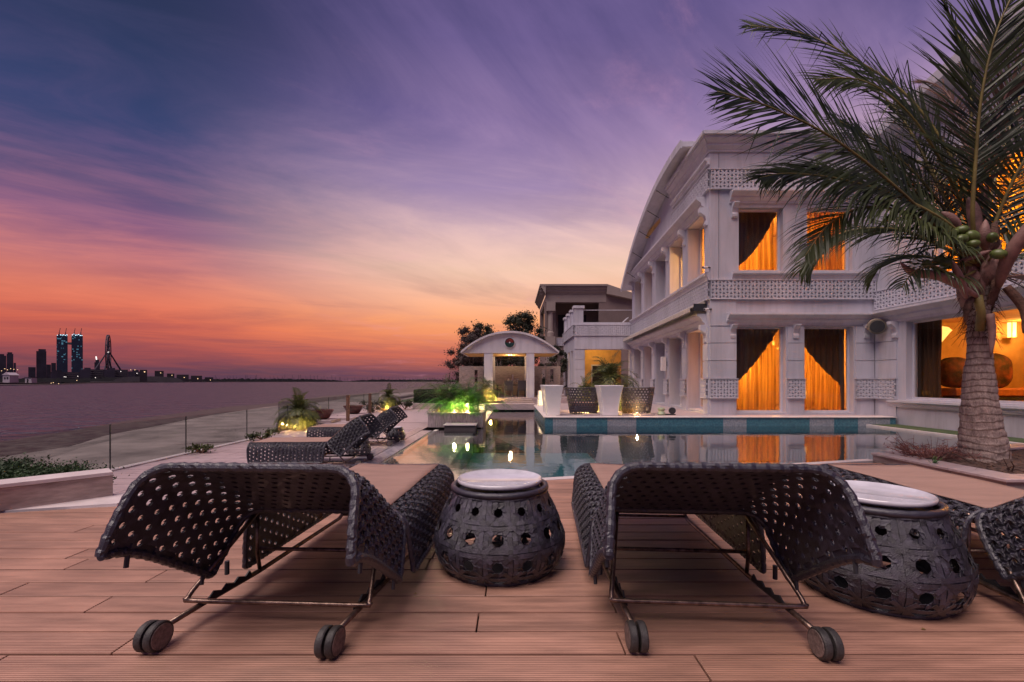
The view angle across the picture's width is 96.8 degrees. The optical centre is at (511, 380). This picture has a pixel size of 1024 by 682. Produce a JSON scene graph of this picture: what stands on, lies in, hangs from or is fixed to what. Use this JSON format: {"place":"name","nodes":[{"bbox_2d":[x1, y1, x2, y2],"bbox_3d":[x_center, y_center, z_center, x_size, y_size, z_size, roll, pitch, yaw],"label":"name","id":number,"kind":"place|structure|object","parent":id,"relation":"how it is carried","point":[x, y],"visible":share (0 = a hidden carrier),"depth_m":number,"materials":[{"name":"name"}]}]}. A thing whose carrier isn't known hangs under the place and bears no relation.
{"place":"outdoors","nodes":[
{"label":"outdoors","id":0,"kind":"place"},
{"bbox_2d":[0,382,172,385],"bbox_3d":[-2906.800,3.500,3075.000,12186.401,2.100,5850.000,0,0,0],"label":"shore","id":1,"kind":"structure","parent":0,"point":[75,383],"depth_m":366.46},
{"bbox_2d":[95,335,120,369],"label":"ferris wheel","id":2,"kind":"object","parent":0,"point":[108,355],"visible":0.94,"depth_m":2583.06,"materials":[{"name":"white"}]},
{"bbox_2d":[112,376,183,382],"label":"dune","id":3,"kind":"structure","parent":0,"point":[152,379],"depth_m":900.00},
{"bbox_2d":[0,399,405,461],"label":"beach sand flat","id":4,"kind":"structure","parent":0,"point":[50,453],"depth_m":17.43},
{"bbox_2d":[0,381,430,383],"bbox_3d":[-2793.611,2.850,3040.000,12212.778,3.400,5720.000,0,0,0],"label":"shore ground","id":5,"kind":"structure","parent":0,"point":[209,381],"depth_m":1217.26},
{"bbox_2d":[0,354,5,378],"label":"domed hotel","id":6,"kind":"structure","parent":5,"relation":"on","point":[2,362],"depth_m":3124.87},
{"bbox_2d":[7,352,12,371],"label":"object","id":7,"kind":"structure","parent":5,"relation":"on","point":[9,360],"depth_m":3101.01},
{"bbox_2d":[2,372,18,382],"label":"white beach house","id":8,"kind":"structure","parent":5,"relation":"on","point":[10,377],"depth_m":331.25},
{"bbox_2d":[36,349,45,378],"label":"office tower","id":9,"kind":"structure","parent":5,"relation":"on","point":[41,363],"depth_m":2600.48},
{"bbox_2d":[0,378,90,382],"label":"treeline","id":10,"kind":"object","parent":5,"relation":"on","point":[65,380],"visible":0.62,"depth_m":420.00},
{"bbox_2d":[56,328,70,371],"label":"skyscraper","id":11,"kind":"structure","parent":5,"relation":"on","point":[62,343],"depth_m":2601.05,"materials":[{"name":"blue"}]},
{"bbox_2d":[51,370,79,378],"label":"resort block","id":12,"kind":"structure","parent":5,"relation":"on","point":[60,374],"depth_m":1397.00,"materials":[{"name":"white"}]},
{"bbox_2d":[71,328,82,371],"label":"skyscraper","id":13,"kind":"structure","parent":5,"relation":"on","point":[76,352],"depth_m":2598.01,"materials":[{"name":"blue"}]},
{"bbox_2d":[80,368,103,378],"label":"resort block","id":14,"kind":"structure","parent":5,"relation":"on","point":[87,373],"depth_m":1347.00,"materials":[{"name":"white"}]},
{"bbox_2d":[75,377,121,380],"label":"treeline","id":15,"kind":"object","parent":5,"relation":"on","point":[103,379],"visible":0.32,"depth_m":1050.00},
{"bbox_2d":[104,368,127,377],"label":"resort block","id":16,"kind":"structure","parent":5,"relation":"on","point":[111,372],"depth_m":1317.47,"materials":[{"name":"white"}]},
{"bbox_2d":[189,378,342,381],"bbox_3d":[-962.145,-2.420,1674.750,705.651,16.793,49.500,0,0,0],"label":"treeline","id":17,"kind":"object","parent":5,"relation":"on","point":[248,379],"visible":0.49,"depth_m":1650.00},
{"bbox_2d":[356,379,454,381],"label":"treeline","id":18,"kind":"object","parent":5,"relation":"on","point":[406,380],"visible":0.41,"depth_m":1950.00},
{"bbox_2d":[0,385,447,456],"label":"wet shoreline","id":19,"kind":"structure","parent":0,"point":[43,442],"depth_m":27.67,"materials":[{"name":"sand"}]},
{"bbox_2d":[0,382,477,441],"bbox_3d":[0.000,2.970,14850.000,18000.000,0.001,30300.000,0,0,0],"label":"sea","id":20,"kind":"structure","parent":0,"point":[30,410],"depth_m":77.21,"materials":[{"name":"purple liquid"}]},
{"bbox_2d":[30,388,450,468],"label":"beach","id":21,"kind":"structure","parent":0,"point":[145,444],"depth_m":22.33,"materials":[{"name":"sand"}]},
{"bbox_2d":[0,402,492,512],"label":"terrace","id":22,"kind":"structure","parent":0,"point":[235,451],"depth_m":9.10,"materials":[{"name":"stone"}]},
{"bbox_2d":[6,394,358,468],"bbox_3d":[-7.627,1.140,15.941,1.370,0.820,25.093,0,0,0],"label":"glass fence","id":23,"kind":"object","parent":22,"relation":"on","point":[185,432],"visible":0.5,"depth_m":9.70,"materials":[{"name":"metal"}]},
{"bbox_2d":[186,442,215,452],"bbox_3d":[-6.717,1.429,9.780,0.630,0.272,0.691,0,0,-34],"label":"leafy bush","id":24,"kind":"object","parent":22,"relation":"on","point":[204,447],"visible":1,"depth_m":9.74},
{"bbox_2d":[244,427,280,440],"bbox_3d":[-6.473,1.396,11.863,0.799,0.390,0.765,0,0,0],"label":"leafy bush","id":25,"kind":"object","parent":22,"relation":"on","point":[268,433],"visible":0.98,"depth_m":11.74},
{"bbox_2d":[246,413,383,463],"bbox_3d":[-3.627,1.088,8.541,2.177,0.925,1.000,0,0,-2],"label":"sun lounger","id":26,"kind":"object","parent":22,"relation":"on","point":[352,432],"visible":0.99,"depth_m":8.10,"materials":[{"name":"wicker"}]},
{"bbox_2d":[315,418,340,422],"bbox_3d":[-7.150,1.491,17.150,1.040,0.112,0.960,0,0,0],"label":"stone pad","id":27,"kind":"object","parent":22,"relation":"on","point":[330,420],"visible":0.5,"depth_m":16.90,"materials":[{"name":"stone"}]},
{"bbox_2d":[313,408,333,418],"bbox_3d":[-7.150,1.234,17.150,0.832,0.392,0.832,0,0,0],"label":"planter bowl","id":28,"kind":"object","parent":27,"relation":"on","point":[326,413],"visible":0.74,"depth_m":16.91,"materials":[{"name":"brown ceramic"}]},
{"bbox_2d":[346,395,349,420],"bbox_3d":[-6.350,1.040,17.600,0.124,1.020,0.124,0,0,0],"label":"timber post","id":29,"kind":"object","parent":22,"relation":"on","point":[347,407],"visible":0.98,"depth_m":17.55,"materials":[{"name":"wood"}]},
{"bbox_2d":[337,413,367,415],"bbox_3d":[-6.950,1.491,19.950,1.092,0.112,1.008,0,0,0],"label":"stone pad","id":30,"kind":"object","parent":22,"relation":"on","point":[352,414],"visible":0.34,"depth_m":19.49,"materials":[{"name":"stone"}]},
{"bbox_2d":[343,405,363,413],"bbox_3d":[-6.950,1.231,19.950,0.874,0.399,0.874,0,0,0],"label":"planter bowl","id":31,"kind":"object","parent":30,"relation":"on","point":[355,409],"visible":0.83,"depth_m":19.70,"materials":[{"name":"brown ceramic"}]},
{"bbox_2d":[306,406,407,445],"bbox_3d":[-3.767,1.088,11.200,2.177,0.925,1.000,0,0,0],"label":"sun lounger","id":32,"kind":"object","parent":22,"relation":"on","point":[388,417],"visible":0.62,"depth_m":10.78,"materials":[{"name":"black wicker"}]},
{"bbox_2d":[346,438,370,454],"bbox_3d":[-3.219,1.385,9.550,0.510,0.345,0.510,0,0,-23],"label":"side table","id":33,"kind":"object","parent":22,"relation":"on","point":[365,446],"visible":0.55,"depth_m":9.39,"materials":[{"name":"wicker"}]},
{"bbox_2d":[357,399,385,412],"bbox_3d":[-6.918,1.254,22.572,1.378,0.823,1.694,0,0,25],"label":"leafy bush","id":34,"kind":"object","parent":22,"relation":"on","point":[377,408],"visible":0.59,"depth_m":22.65,"materials":[{"name":"green plant"}]},
{"bbox_2d":[378,383,400,408],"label":"palm","id":35,"kind":"object","parent":22,"relation":"on","point":[391,400],"visible":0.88,"depth_m":23.68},
{"bbox_2d":[386,426,405,439],"bbox_3d":[-3.079,1.385,12.050,0.510,0.345,0.510,0,0,-23],"label":"side table","id":36,"kind":"object","parent":22,"relation":"on","point":[397,431],"visible":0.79,"depth_m":11.88,"materials":[{"name":"wicker"}]},
{"bbox_2d":[398,399,414,408],"bbox_3d":[-5.851,1.263,24.917,1.234,0.602,1.198,0,0,-14],"label":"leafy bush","id":37,"kind":"object","parent":22,"relation":"on","point":[407,404],"visible":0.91,"depth_m":24.67,"materials":[{"name":"green plant"}]},
{"bbox_2d":[413,389,468,408],"bbox_3d":[-3.876,0.996,25.800,3.195,1.108,1.600,0,0,0],"label":"clipped hedge","id":38,"kind":"object","parent":22,"relation":"on","point":[421,398],"visible":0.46,"depth_m":25.11,"materials":[{"name":"plant"}]},
{"bbox_2d":[459,366,559,394],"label":"garden screen wall","id":39,"kind":"structure","parent":22,"relation":"on","point":[502,373],"depth_m":31.00,"materials":[{"name":"stone"}]},
{"bbox_2d":[461,331,558,397],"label":"garden pavilion","id":40,"kind":"structure","parent":22,"relation":"on","point":[528,347],"depth_m":26.00,"materials":[{"name":"white paint"}]},
{"bbox_2d":[483,395,567,410],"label":"stone steps","id":41,"kind":"structure","parent":22,"relation":"on","point":[520,403],"depth_m":24.26,"materials":[{"name":"stone"}]},
{"bbox_2d":[473,375,501,402],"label":"palm","id":42,"kind":"object","parent":41,"relation":"on","point":[487,385],"visible":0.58,"depth_m":24.69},
{"bbox_2d":[504,380,512,396],"bbox_3d":[-0.200,0.460,27.080,0.520,0.980,0.560,0,0,0],"label":"dining chair","id":43,"kind":"object","parent":41,"relation":"on","point":[509,385],"visible":0.88,"depth_m":26.80,"materials":[{"name":"wicker"}]},
{"bbox_2d":[238,411,1023,495],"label":"swimming pool","id":44,"kind":"structure","parent":22,"relation":"in","point":[383,453],"depth_m":11.13,"materials":[{"name":"tile"}]},
{"bbox_2d":[427,409,485,427],"bbox_3d":[-1.890,1.900,16.040,1.880,1.700,1.720,0,0,0],"label":"raised planter","id":45,"kind":"object","parent":44,"relation":"on","point":[437,420],"visible":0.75,"depth_m":15.20,"materials":[{"name":"stone"}]},
{"bbox_2d":[396,370,496,411],"bbox_3d":[-2.343,0.346,16.434,4.032,1.508,3.828,0,0,0],"label":"papyrus","id":46,"kind":"object","parent":45,"relation":"in","point":[444,392],"visible":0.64,"depth_m":16.19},
{"bbox_2d":[413,384,490,413],"bbox_3d":[-2.112,0.645,16.065,2.725,1.071,2.962,0,0,26],"label":"fountain palm","id":47,"kind":"object","parent":45,"relation":"in","point":[444,404],"visible":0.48,"depth_m":15.69,"materials":[{"name":"green plant"}]},
{"bbox_2d":[418,377,511,417],"bbox_3d":[-1.673,0.574,15.891,3.643,1.389,3.674,0,0,0],"label":"fountain palm","id":48,"kind":"object","parent":45,"relation":"in","point":[471,404],"visible":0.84,"depth_m":15.46,"materials":[{"name":"green plant"}]},
{"bbox_2d":[428,380,513,404],"bbox_3d":[-1.526,0.521,16.428,3.574,1.158,3.454,0,0,0],"label":"papyrus","id":49,"kind":"object","parent":45,"relation":"in","point":[481,393],"visible":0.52,"depth_m":16.16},
{"bbox_2d":[382,411,957,479],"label":"pool water","id":50,"kind":"structure","parent":44,"relation":"in","point":[525,440],"depth_m":11.36,"materials":[{"name":"liquid"}]},
{"bbox_2d":[0,0,1016,380],"label":"sky","id":51,"kind":"structure","parent":0,"point":[221,189],"materials":[{"name":"purple"}]},
{"bbox_2d":[0,463,1023,681],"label":"deck","id":52,"kind":"structure","parent":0,"point":[73,608],"depth_m":2.17,"materials":[{"name":"brown wood"}]},
{"bbox_2d":[0,468,112,511],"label":"wall","id":53,"kind":"structure","parent":52,"relation":"on","point":[29,491],"depth_m":4.26,"materials":[{"name":"stone"}]},
{"bbox_2d":[94,462,454,658],"bbox_3d":[-1.022,0.740,2.758,1.031,0.821,2.196,0,0,3],"label":"sun lounger","id":54,"kind":"object","parent":52,"relation":"on","point":[365,497],"visible":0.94,"depth_m":2.14,"materials":[{"name":"wicker"}]},
{"bbox_2d":[434,469,564,586],"bbox_3d":[-0.076,0.884,2.869,0.822,0.557,0.822,0,0,0],"label":"side table","id":55,"kind":"object","parent":52,"relation":"on","point":[510,509],"visible":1,"depth_m":2.58,"materials":[{"name":"wicker"}]},
{"bbox_2d":[571,462,882,660],"bbox_3d":[0.920,0.740,2.757,1.002,0.821,2.195,0,0,4],"label":"sun lounger","id":56,"kind":"object","parent":52,"relation":"on","point":[604,495],"visible":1,"depth_m":2.12,"materials":[{"name":"wicker"}]},
{"bbox_2d":[789,480,978,619],"bbox_3d":[2.001,0.884,2.521,0.823,0.557,0.822,0,0,27],"label":"side table","id":57,"kind":"object","parent":52,"relation":"on","point":[900,586],"visible":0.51,"depth_m":2.21,"materials":[{"name":"wicker"}]},
{"bbox_2d":[813,463,1023,605],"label":"sun lounger","id":58,"kind":"object","parent":52,"relation":"on","point":[992,511],"visible":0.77,"depth_m":2.57,"materials":[{"name":"black wicker"}]},
{"bbox_2d":[517,380,525,396],"bbox_3d":[0.582,0.460,27.180,0.520,0.980,0.560,0,0,-6],"label":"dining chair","id":59,"kind":"object","parent":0,"point":[521,385],"visible":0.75,"depth_m":26.91,"materials":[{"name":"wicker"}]},
{"bbox_2d":[657,407,675,414],"bbox_3d":[5.735,1.120,16.900,0.670,0.280,0.300,0,0,0],"label":"garden lamp","id":60,"kind":"object","parent":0,"point":[671,410],"visible":0.99,"depth_m":16.84,"materials":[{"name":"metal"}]},
{"bbox_2d":[534,394,896,425],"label":"villa terrace","id":61,"kind":"structure","parent":0,"point":[681,417],"depth_m":16.00,"materials":[{"name":"stone"}]},
{"bbox_2d":[515,357,551,384],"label":"broadleaf tree","id":62,"kind":"object","parent":61,"relation":"on","point":[540,364],"visible":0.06,"depth_m":34.17,"materials":[{"name":"green plant"}]},
{"bbox_2d":[542,385,562,415],"bbox_3d":[1.500,0.710,16.800,0.706,1.100,0.706,0,0,-3],"label":"tall planter","id":63,"kind":"object","parent":61,"relation":"on","point":[552,396],"visible":1,"depth_m":16.53,"materials":[{"name":"ceramic"}]},
{"bbox_2d":[547,344,567,389],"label":"broadleaf tree","id":64,"kind":"object","parent":63,"relation":"in","point":[563,365],"visible":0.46,"depth_m":34.47,"materials":[{"name":"green plant"}]},
{"bbox_2d":[565,387,598,414],"bbox_3d":[2.760,0.749,17.482,1.370,1.028,1.047,0,0,-8],"label":"woven armchair","id":65,"kind":"object","parent":61,"relation":"on","point":[589,406],"visible":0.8,"depth_m":17.09,"materials":[{"name":"wicker"}]},
{"bbox_2d":[566,375,598,409],"bbox_3d":[3.198,0.585,19.914,1.675,1.971,1.771,0,0,0],"label":"palm","id":66,"kind":"object","parent":61,"relation":"on","point":[584,385],"visible":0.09,"depth_m":19.78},
{"bbox_2d":[535,284,631,393],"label":"neighbour house","id":67,"kind":"structure","parent":61,"relation":"on","point":[605,303],"depth_m":45.00,"materials":[{"name":"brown paint"}]},
{"bbox_2d":[558,315,585,336],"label":"loggia window","id":68,"kind":"structure","parent":67,"relation":"in","point":[560,317],"depth_m":48.44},
{"bbox_2d":[562,305,631,397],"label":"balcony block","id":69,"kind":"structure","parent":61,"relation":"on","point":[584,343],"depth_m":30.60,"materials":[{"name":"white paint"}]},
{"bbox_2d":[591,365,605,384],"bbox_3d":[6.700,-0.050,34.560,1.360,2.400,0.060,0,0,0],"label":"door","id":70,"kind":"structure","parent":69,"relation":"in","point":[592,366],"depth_m":34.56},
{"bbox_2d":[595,385,622,415],"bbox_3d":[3.560,0.710,16.750,0.855,1.100,0.855,0,0,-3],"label":"tall planter","id":71,"kind":"object","parent":61,"relation":"on","point":[608,396],"visible":0.98,"depth_m":16.43,"materials":[{"name":"ceramic"}]},
{"bbox_2d":[580,351,638,410],"bbox_3d":[4.359,0.117,20.040,2.825,3.171,2.691,0,0,-29],"label":"palm","id":72,"kind":"object","parent":61,"relation":"on","point":[611,369],"visible":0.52,"depth_m":19.84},
{"bbox_2d":[582,413,654,415],"bbox_3d":[3.900,1.234,16.750,2.600,0.049,0.400,0,0,0],"label":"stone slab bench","id":73,"kind":"object","parent":61,"relation":"on","point":[639,414],"visible":1,"depth_m":16.55,"materials":[{"name":"stone"}]},
{"bbox_2d":[620,387,654,412],"bbox_3d":[4.784,0.749,17.483,1.370,1.028,1.047,0,0,14],"label":"woven armchair","id":74,"kind":"object","parent":61,"relation":"on","point":[642,406],"visible":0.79,"depth_m":17.09,"materials":[{"name":"wicker"}]},
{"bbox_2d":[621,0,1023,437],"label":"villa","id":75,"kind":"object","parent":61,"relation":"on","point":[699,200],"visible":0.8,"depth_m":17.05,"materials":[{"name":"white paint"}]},
{"bbox_2d":[623,301,706,341],"bbox_3d":[7.413,-2.833,23.868,0.620,0.475,13.180,0,0,3],"label":"retractable awning","id":76,"kind":"object","parent":75,"relation":"attached to","point":[701,306],"visible":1,"depth_m":19.41,"materials":[{"name":"fabric"}]},
{"bbox_2d":[680,339,681,404],"bbox_3d":[8.144,-0.450,21.088,0.080,3.200,1.900,0,0,3],"label":"window","id":77,"kind":"structure","parent":75,"relation":"in","point":[680,339],"depth_m":21.99,"materials":[{"name":"white wood"}]},
{"bbox_2d":[700,333,702,407],"bbox_3d":[8.013,-0.450,18.491,0.080,3.200,1.900,0,0,3],"label":"window","id":78,"kind":"structure","parent":75,"relation":"in","point":[701,406],"depth_m":19.37,"materials":[{"name":"white glass"}]},
{"bbox_2d":[700,226,703,274],"bbox_3d":[8.013,-5.320,18.491,0.080,2.360,1.900,0,0,3],"label":"window","id":79,"kind":"structure","parent":75,"relation":"in","point":[702,227],"depth_m":19.37,"materials":[{"name":"white glass"}]},
{"bbox_2d":[737,335,775,409],"bbox_3d":[9.330,-0.460,17.670,1.820,3.180,0.097,0,0,0],"label":"sheer curtain","id":80,"kind":"object","parent":75,"relation":"hanging from","point":[757,386],"visible":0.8,"depth_m":17.67,"materials":[{"name":"fabric"}]},
{"bbox_2d":[739,220,773,269],"bbox_3d":[9.350,-5.150,17.800,1.800,2.800,0.194,0,0,0],"label":"sheer curtain","id":81,"kind":"object","parent":75,"relation":"hanging from","point":[761,257],"visible":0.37,"depth_m":17.78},
{"bbox_2d":[736,329,778,380],"bbox_3d":[9.360,-0.460,17.550,1.920,3.220,0.083,0,0,0],"label":"drape","id":82,"kind":"object","parent":75,"relation":"hanging from","point":[752,344],"visible":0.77,"depth_m":17.55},
{"bbox_2d":[739,212,775,264],"bbox_3d":[9.335,-5.460,17.600,1.770,2.220,0.111,0,0,0],"label":"drape","id":83,"kind":"object","parent":75,"relation":"hanging from","point":[754,227],"visible":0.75,"depth_m":17.59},
{"bbox_2d":[737,327,781,411],"bbox_3d":[9.330,-0.435,17.310,1.860,3.230,0.080,0,0,0],"label":"window","id":84,"kind":"structure","parent":75,"relation":"in","point":[780,328],"depth_m":17.27,"materials":[{"name":"white wood"}]},
{"bbox_2d":[739,210,779,270],"bbox_3d":[9.330,-5.320,17.310,1.660,2.360,0.080,0,0,0],"label":"window","id":85,"kind":"structure","parent":75,"relation":"in","point":[778,211],"depth_m":17.27,"materials":[{"name":"white wood"}]},
{"bbox_2d":[804,347,840,409],"bbox_3d":[11.880,-0.460,17.670,1.800,3.180,0.097,0,0,0],"label":"sheer curtain","id":86,"kind":"object","parent":75,"relation":"hanging from","point":[822,389],"visible":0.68,"depth_m":17.67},
{"bbox_2d":[804,329,843,409],"bbox_3d":[11.890,-0.460,17.550,1.860,3.220,0.083,0,0,0],"label":"drape","id":87,"kind":"object","parent":75,"relation":"hanging from","point":[824,348],"visible":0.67,"depth_m":17.55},
{"bbox_2d":[807,212,841,269],"bbox_3d":[11.900,-5.150,17.650,1.800,2.800,0.167,0,0,0],"label":"sheer curtain","id":88,"kind":"object","parent":75,"relation":"hanging from","point":[831,263],"visible":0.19,"depth_m":17.65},
{"bbox_2d":[804,327,848,411],"bbox_3d":[11.880,-0.435,17.310,1.840,3.230,0.080,0,0,0],"label":"window","id":89,"kind":"structure","parent":75,"relation":"in","point":[847,328],"depth_m":17.27,"materials":[{"name":"white wood"}]},
{"bbox_2d":[807,210,847,270],"bbox_3d":[11.905,-5.320,17.310,1.690,2.360,0.080,0,0,0],"label":"window","id":90,"kind":"structure","parent":75,"relation":"in","point":[846,246],"depth_m":17.27,"materials":[{"name":"white glass"}]},
{"bbox_2d":[867,318,886,333],"bbox_3d":[13.357,-2.000,16.700,0.537,0.583,0.649,0,0,29],"label":"wall speaker","id":91,"kind":"object","parent":75,"relation":"attached to","point":[876,326],"depth_m":16.48,"materials":[{"name":"beige plastic"}]},
{"bbox_2d":[918,320,941,397],"bbox_3d":[14.220,-0.600,15.625,0.166,3.200,1.150,0,0,0],"label":"drape","id":92,"kind":"object","parent":75,"relation":"hanging from","point":[929,355],"visible":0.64,"depth_m":15.45,"materials":[{"name":"fabric"}]},
{"bbox_2d":[942,326,951,340],"bbox_3d":[16.500,-0.585,17.900,1.200,3.230,1.182,0,0,0],"label":"shell floor lamp","id":93,"kind":"object","parent":75,"relation":"on","point":[946,331],"visible":0.11,"depth_m":17.41,"materials":[{"name":"yellow"}]},
{"bbox_2d":[912,306,1023,403],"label":"window","id":94,"kind":"structure","parent":75,"relation":"in","point":[914,324],"depth_m":15.63,"materials":[{"name":"white wood"}]},
{"bbox_2d":[941,388,1023,400],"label":"chaise sofa","id":95,"kind":"object","parent":75,"relation":"on","point":[1011,394],"visible":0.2,"depth_m":15.60,"materials":[{"name":"orange fabric"}]},
{"bbox_2d":[941,357,965,387],"bbox_3d":[15.619,-0.298,16.050,1.228,1.092,0.520,0,0,0],"label":"round cushion","id":96,"kind":"object","parent":95,"relation":"on","point":[951,371],"visible":0.6,"depth_m":15.87,"materials":[{"name":"orange fabric"}]},
{"bbox_2d":[993,353,1012,387],"bbox_3d":[16.949,-0.356,16.050,1.338,1.261,0.560,0,0,0],"label":"round cushion","id":97,"kind":"object","parent":95,"relation":"on","point":[1003,365],"visible":0.46,"depth_m":15.82,"materials":[{"name":"orange fabric"}]},
{"bbox_2d":[947,152,1023,270],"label":"sheer curtain","id":98,"kind":"object","parent":75,"relation":"hanging from","point":[1004,244],"visible":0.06,"depth_m":13.02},
{"bbox_2d":[1003,322,1017,338],"bbox_3d":[20.520,-2.065,18.725,0.280,0.670,0.330,0,0,0],"label":"wall sconce","id":99,"kind":"object","parent":75,"relation":"attached to","point":[1011,330],"depth_m":18.60,"materials":[{"name":"yellow glass"}]},
{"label":"palm bed","id":100,"kind":"structure","parent":0,"visible":0},
{"bbox_2d":[274,387,322,430],"bbox_3d":[-6.891,1.091,14.783,1.460,1.792,1.577,0,0,0],"label":"palm","id":101,"kind":"object","parent":100,"relation":"on","point":[297,418],"visible":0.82,"depth_m":14.46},
{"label":"lawn ground","id":102,"kind":"structure","parent":0,"visible":0},
{"bbox_2d":[438,322,501,391],"bbox_3d":[-3.159,-1.553,36.192,5.344,6.226,5.388,0,0,0],"label":"broadleaf tree","id":103,"kind":"object","parent":102,"relation":"on","point":[468,339],"visible":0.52,"depth_m":35.53,"materials":[{"name":"green plant"}]},
{"bbox_2d":[453,319,511,375],"bbox_3d":[-2.471,-1.729,36.968,4.946,6.578,3.940,0,0,0],"label":"broadleaf tree","id":104,"kind":"object","parent":102,"relation":"on","point":[486,330],"visible":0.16,"depth_m":36.65,"materials":[{"name":"green plant"}]},
{"bbox_2d":[496,309,546,365],"bbox_3d":[0.763,-2.286,37.995,4.651,7.692,5.316,0,0,-43],"label":"broadleaf tree","id":105,"kind":"object","parent":102,"relation":"on","point":[524,321],"visible":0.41,"depth_m":37.42,"materials":[{"name":"green plant"}]},
{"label":"planting bed","id":106,"kind":"structure","parent":0,"visible":0},
{"bbox_2d":[0,452,131,481],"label":"dense shrub","id":107,"kind":"object","parent":106,"relation":"on","point":[15,468],"visible":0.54,"depth_m":4.85,"materials":[{"name":"green plant"}]},
{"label":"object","id":108,"kind":"structure","parent":0,"visible":0},
{"bbox_2d":[871,443,1023,488],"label":"palm bed curb","id":109,"kind":"object","parent":108,"relation":"on","point":[1002,478],"visible":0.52,"depth_m":5.48,"materials":[{"name":"stone"}]},
{"bbox_2d":[932,449,1023,473],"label":"palm bed soil","id":110,"kind":"object","parent":109,"relation":"in","point":[1000,468],"visible":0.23,"depth_m":5.70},
{"bbox_2d":[691,0,1023,462],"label":"coconut palm","id":111,"kind":"object","parent":110,"relation":"on","point":[981,270],"visible":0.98,"depth_m":5.67,"materials":[{"name":"green plant"}]},
{"bbox_2d":[884,432,989,460],"bbox_3d":[5.667,0.883,6.176,0.953,0.376,1.002,0,0,0],"label":"twiggy shrub","id":112,"kind":"object","parent":110,"relation":"on","point":[927,453],"visible":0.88,"depth_m":6.15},
{"bbox_2d":[940,448,1023,473],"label":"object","id":113,"kind":"object","parent":110,"relation":"on","point":[989,466],"visible":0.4,"depth_m":5.50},
{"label":"villa ground","id":114,"kind":"structure","parent":0,"visible":0},
{"bbox_2d":[871,424,1023,442],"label":"turf strip","id":115,"kind":"object","parent":114,"relation":"on","point":[1015,439],"visible":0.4,"depth_m":14.26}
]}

